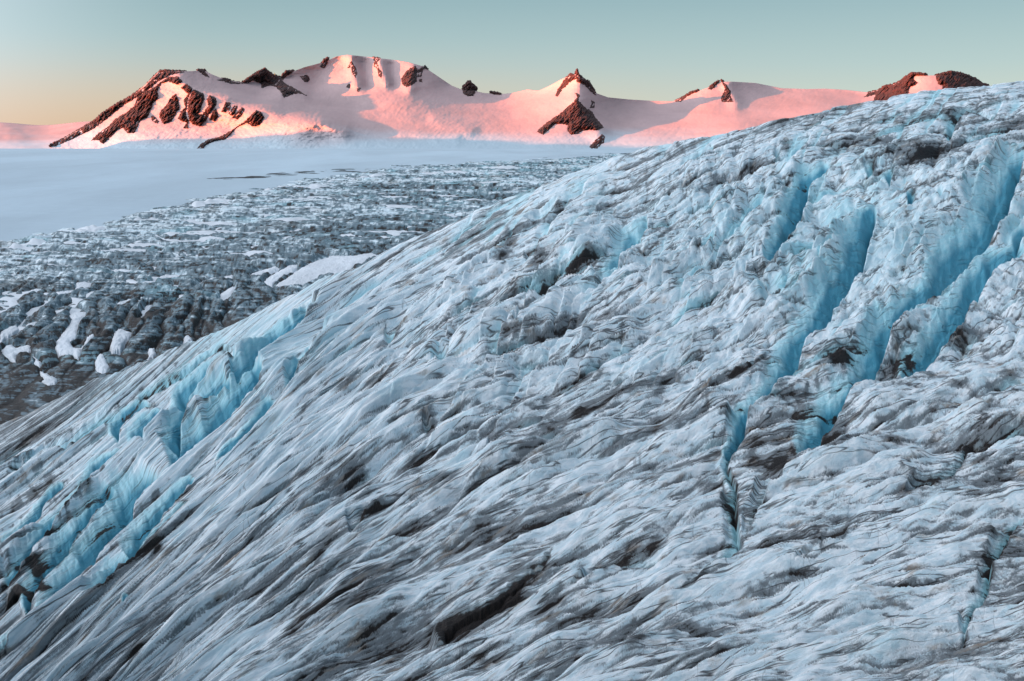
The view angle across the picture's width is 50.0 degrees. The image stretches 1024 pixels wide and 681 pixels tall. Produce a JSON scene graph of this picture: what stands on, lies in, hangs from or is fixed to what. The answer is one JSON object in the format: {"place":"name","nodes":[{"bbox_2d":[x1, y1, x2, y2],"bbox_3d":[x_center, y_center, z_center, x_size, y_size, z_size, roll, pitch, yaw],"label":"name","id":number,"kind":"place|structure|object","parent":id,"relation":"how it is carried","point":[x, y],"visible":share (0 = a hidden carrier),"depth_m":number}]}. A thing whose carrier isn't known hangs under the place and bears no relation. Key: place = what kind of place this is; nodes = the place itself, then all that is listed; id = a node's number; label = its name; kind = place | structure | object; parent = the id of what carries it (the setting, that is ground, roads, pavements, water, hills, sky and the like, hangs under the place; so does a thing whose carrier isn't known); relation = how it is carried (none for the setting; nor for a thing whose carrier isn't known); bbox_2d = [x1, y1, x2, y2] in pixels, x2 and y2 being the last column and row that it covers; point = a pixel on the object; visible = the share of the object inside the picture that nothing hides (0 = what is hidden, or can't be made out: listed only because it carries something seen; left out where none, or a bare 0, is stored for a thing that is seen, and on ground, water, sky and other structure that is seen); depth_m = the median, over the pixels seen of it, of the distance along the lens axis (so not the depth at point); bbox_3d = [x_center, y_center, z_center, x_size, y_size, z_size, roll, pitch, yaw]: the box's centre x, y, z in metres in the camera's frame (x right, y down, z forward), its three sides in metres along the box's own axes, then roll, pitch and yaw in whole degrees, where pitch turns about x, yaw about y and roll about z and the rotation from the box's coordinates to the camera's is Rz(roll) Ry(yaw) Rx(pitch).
{"place":"outdoors","nodes":[
{"label":"outdoors","id":0,"kind":"place"},
{"bbox_2d":[0,121,90,148],"bbox_3d":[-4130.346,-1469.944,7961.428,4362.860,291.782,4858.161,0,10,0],"label":"hill","id":1,"kind":"structure","parent":0,"point":[19,136],"depth_m":7549.23},
{"bbox_2d":[0,153,626,423],"bbox_3d":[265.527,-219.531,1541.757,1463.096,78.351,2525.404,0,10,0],"label":"crevassed ice field","id":2,"kind":"structure","parent":0,"point":[196,311],"depth_m":778.74},
{"bbox_2d":[0,325,18,342],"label":"snow patch","id":3,"kind":"object","parent":2,"relation":"on","point":[7,334],"visible":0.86,"depth_m":506.96},
{"bbox_2d":[1,345,30,362],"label":"snow patch","id":4,"kind":"object","parent":2,"relation":"on","point":[10,352],"visible":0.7,"depth_m":461.97},
{"bbox_2d":[34,357,40,367],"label":"snow patch","id":5,"kind":"object","parent":2,"relation":"on","point":[37,363],"visible":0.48,"depth_m":437.07},
{"bbox_2d":[40,372,57,385],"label":"snow patch","id":6,"kind":"object","parent":2,"relation":"on","point":[48,380],"visible":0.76,"depth_m":409.38},
{"bbox_2d":[56,281,90,294],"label":"snow patch","id":7,"kind":"object","parent":2,"relation":"on","point":[84,284],"visible":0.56,"depth_m":647.45},
{"bbox_2d":[55,312,93,360],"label":"snow patch","id":8,"kind":"object","parent":2,"relation":"on","point":[63,346],"visible":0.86,"depth_m":489.21},
{"bbox_2d":[95,354,108,373],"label":"snow patch","id":9,"kind":"object","parent":2,"relation":"on","point":[101,366],"visible":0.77,"depth_m":436.94},
{"bbox_2d":[110,329,131,354],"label":"snow patch","id":10,"kind":"object","parent":2,"relation":"on","point":[120,338],"visible":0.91,"depth_m":488.95},
{"bbox_2d":[112,269,130,271],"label":"snow patch","id":11,"kind":"object","parent":2,"relation":"on","point":[123,270],"visible":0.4,"depth_m":718.11},
{"bbox_2d":[141,305,151,317],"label":"snow patch","id":12,"kind":"object","parent":2,"relation":"on","point":[147,308],"visible":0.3,"depth_m":569.34},
{"bbox_2d":[147,348,156,359],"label":"snow patch","id":13,"kind":"object","parent":2,"relation":"on","point":[152,354],"visible":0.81,"depth_m":461.92},
{"bbox_2d":[160,274,179,277],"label":"snow patch","id":14,"kind":"object","parent":2,"relation":"on","point":[168,276],"visible":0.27,"depth_m":696.54},
{"bbox_2d":[183,335,192,343],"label":"snow patch","id":15,"kind":"object","parent":2,"relation":"on","point":[187,338],"visible":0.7,"depth_m":492.72},
{"bbox_2d":[220,286,234,299],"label":"snow patch","id":16,"kind":"object","parent":2,"relation":"on","point":[226,294],"visible":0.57,"depth_m":621.12},
{"bbox_2d":[251,266,278,274],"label":"snow patch","id":17,"kind":"object","parent":2,"relation":"on","point":[273,269],"visible":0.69,"depth_m":715.39},
{"bbox_2d":[264,265,296,287],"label":"snow patch","id":18,"kind":"object","parent":2,"relation":"on","point":[271,279],"visible":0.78,"depth_m":701.52},
{"bbox_2d":[0,161,595,350],"bbox_3d":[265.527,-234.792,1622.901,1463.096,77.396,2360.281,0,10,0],"label":"snow cover","id":19,"kind":"object","parent":2,"relation":"on","point":[12,301],"visible":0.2,"depth_m":944.49},
{"bbox_2d":[276,253,377,286],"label":"snow patch","id":20,"kind":"object","parent":2,"relation":"on","point":[302,276],"visible":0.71,"depth_m":727.71},
{"bbox_2d":[0,148,637,240],"bbox_3d":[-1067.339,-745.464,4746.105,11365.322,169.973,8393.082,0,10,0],"label":"snowfield","id":21,"kind":"structure","parent":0,"point":[46,191],"depth_m":1856.64},
{"bbox_2d":[207,169,360,178],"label":"ice ridge streak","id":22,"kind":"object","parent":21,"relation":"on","point":[305,172],"visible":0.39,"depth_m":1804.60},
{"bbox_2d":[50,55,941,148],"bbox_3d":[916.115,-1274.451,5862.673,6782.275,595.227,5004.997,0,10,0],"label":"mountain range","id":23,"kind":"structure","parent":0,"point":[386,110],"depth_m":4954.78},
{"bbox_2d":[48,69,186,146],"bbox_3d":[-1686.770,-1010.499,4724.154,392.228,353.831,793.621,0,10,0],"label":"rock outcrop","id":24,"kind":"object","parent":23,"relation":"on","point":[105,114],"visible":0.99,"depth_m":4790.12},
{"bbox_2d":[91,76,182,143],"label":"rock outcrop","id":25,"kind":"object","parent":23,"relation":"on","point":[140,110],"visible":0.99,"depth_m":4622.03},
{"bbox_2d":[151,115,158,122],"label":"rock outcrop","id":26,"kind":"object","parent":23,"relation":"on","point":[153,118],"visible":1,"depth_m":4528.66},
{"bbox_2d":[159,94,179,123],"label":"rock outcrop","id":27,"kind":"object","parent":23,"relation":"on","point":[168,111],"visible":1,"depth_m":4574.60},
{"bbox_2d":[178,84,191,128],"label":"rock outcrop","id":28,"kind":"object","parent":23,"relation":"on","point":[186,88],"visible":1,"depth_m":4558.43},
{"bbox_2d":[187,89,216,125],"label":"rock outcrop","id":29,"kind":"object","parent":23,"relation":"on","point":[196,100],"visible":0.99,"depth_m":4498.10},
{"bbox_2d":[196,68,208,76],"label":"rock outcrop","id":30,"kind":"object","parent":23,"relation":"on","point":[203,72],"visible":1,"depth_m":5166.77},
{"bbox_2d":[209,108,218,120],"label":"rock outcrop","id":31,"kind":"object","parent":23,"relation":"on","point":[214,114],"visible":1,"depth_m":4423.91},
{"bbox_2d":[221,102,230,111],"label":"rock outcrop","id":32,"kind":"object","parent":23,"relation":"on","point":[226,104],"visible":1,"depth_m":4448.41},
{"bbox_2d":[197,110,263,148],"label":"rock outcrop","id":33,"kind":"object","parent":23,"relation":"on","point":[255,118],"visible":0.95,"depth_m":4302.95},
{"bbox_2d":[219,78,241,83],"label":"rock outcrop","id":34,"kind":"object","parent":23,"relation":"on","point":[227,80],"visible":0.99,"depth_m":5265.27},
{"bbox_2d":[229,105,237,115],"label":"rock outcrop","id":35,"kind":"object","parent":23,"relation":"on","point":[234,110],"visible":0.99,"depth_m":4413.10},
{"bbox_2d":[232,107,244,118],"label":"rock outcrop","id":36,"kind":"object","parent":23,"relation":"on","point":[239,111],"visible":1,"depth_m":4394.75},
{"bbox_2d":[242,67,306,97],"bbox_3d":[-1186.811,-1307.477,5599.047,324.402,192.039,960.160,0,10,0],"label":"rock outcrop","id":37,"kind":"object","parent":23,"relation":"on","point":[264,77],"visible":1,"depth_m":5609.57},
{"bbox_2d":[281,69,294,79],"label":"rock outcrop","id":38,"kind":"object","parent":23,"relation":"on","point":[285,74],"visible":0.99,"depth_m":6087.68},
{"bbox_2d":[300,75,309,81],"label":"rock outcrop","id":39,"kind":"object","parent":23,"relation":"on","point":[306,79],"visible":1,"depth_m":6172.42},
{"bbox_2d":[320,57,329,67],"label":"rock outcrop","id":40,"kind":"object","parent":23,"relation":"on","point":[324,60],"visible":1,"depth_m":6419.17},
{"bbox_2d":[348,61,356,77],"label":"rock outcrop","id":41,"kind":"object","parent":23,"relation":"on","point":[353,72],"visible":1,"depth_m":6254.50},
{"bbox_2d":[373,56,381,77],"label":"rock outcrop","id":42,"kind":"object","parent":23,"relation":"on","point":[379,71],"visible":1,"depth_m":6356.27},
{"bbox_2d":[401,66,417,87],"bbox_3d":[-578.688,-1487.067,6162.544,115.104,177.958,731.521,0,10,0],"label":"rock outcrop","id":43,"kind":"object","parent":23,"relation":"on","point":[408,78],"visible":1,"depth_m":6091.88},
{"bbox_2d":[417,65,428,76],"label":"rock outcrop","id":44,"kind":"object","parent":23,"relation":"on","point":[421,69],"visible":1,"depth_m":6384.89},
{"bbox_2d":[462,80,477,95],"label":"rock outcrop","id":45,"kind":"object","parent":23,"relation":"on","point":[469,88],"visible":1,"depth_m":6389.06},
{"bbox_2d":[489,91,501,94],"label":"rock outcrop","id":46,"kind":"object","parent":23,"relation":"on","point":[495,93],"visible":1,"depth_m":6434.05},
{"bbox_2d":[555,73,577,96],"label":"rock outcrop","id":47,"kind":"object","parent":23,"relation":"on","point":[566,81],"visible":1,"depth_m":5584.99},
{"bbox_2d":[537,93,603,134],"bbox_3d":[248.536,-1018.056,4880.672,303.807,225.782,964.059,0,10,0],"label":"rock outcrop","id":48,"kind":"object","parent":23,"relation":"on","point":[576,116],"visible":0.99,"depth_m":4715.07},
{"bbox_2d":[574,68,595,94],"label":"rock outcrop","id":49,"kind":"object","parent":23,"relation":"on","point":[586,83],"visible":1,"depth_m":5476.85},
{"bbox_2d":[590,134,604,148],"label":"rock outcrop","id":50,"kind":"object","parent":23,"relation":"on","point":[596,142],"visible":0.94,"depth_m":4210.57},
{"bbox_2d":[675,89,699,101],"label":"rock outcrop","id":51,"kind":"object","parent":23,"relation":"on","point":[683,97],"visible":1,"depth_m":6222.01},
{"bbox_2d":[708,80,719,89],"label":"rock outcrop","id":52,"kind":"object","parent":23,"relation":"on","point":[713,85],"visible":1,"depth_m":6265.01},
{"bbox_2d":[720,79,732,101],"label":"rock outcrop","id":53,"kind":"object","parent":23,"relation":"on","point":[726,96],"visible":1,"depth_m":6039.34},
{"bbox_2d":[864,72,927,100],"bbox_3d":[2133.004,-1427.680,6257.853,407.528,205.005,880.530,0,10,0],"label":"rock outcrop","id":54,"kind":"object","parent":23,"relation":"on","point":[899,87],"visible":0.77,"depth_m":6186.90},
{"bbox_2d":[935,70,988,88],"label":"rock outcrop","id":55,"kind":"object","parent":23,"relation":"on","point":[951,79],"visible":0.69,"depth_m":6101.45},
{"bbox_2d":[0,81,1023,680],"bbox_3d":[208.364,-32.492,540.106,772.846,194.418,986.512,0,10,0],"label":"glacier slope","id":56,"kind":"structure","parent":0,"point":[740,405],"depth_m":98.43},
{"bbox_2d":[0,0,1023,124],"label":"sky","id":57,"kind":"structure","parent":0,"point":[62,61]}
]}

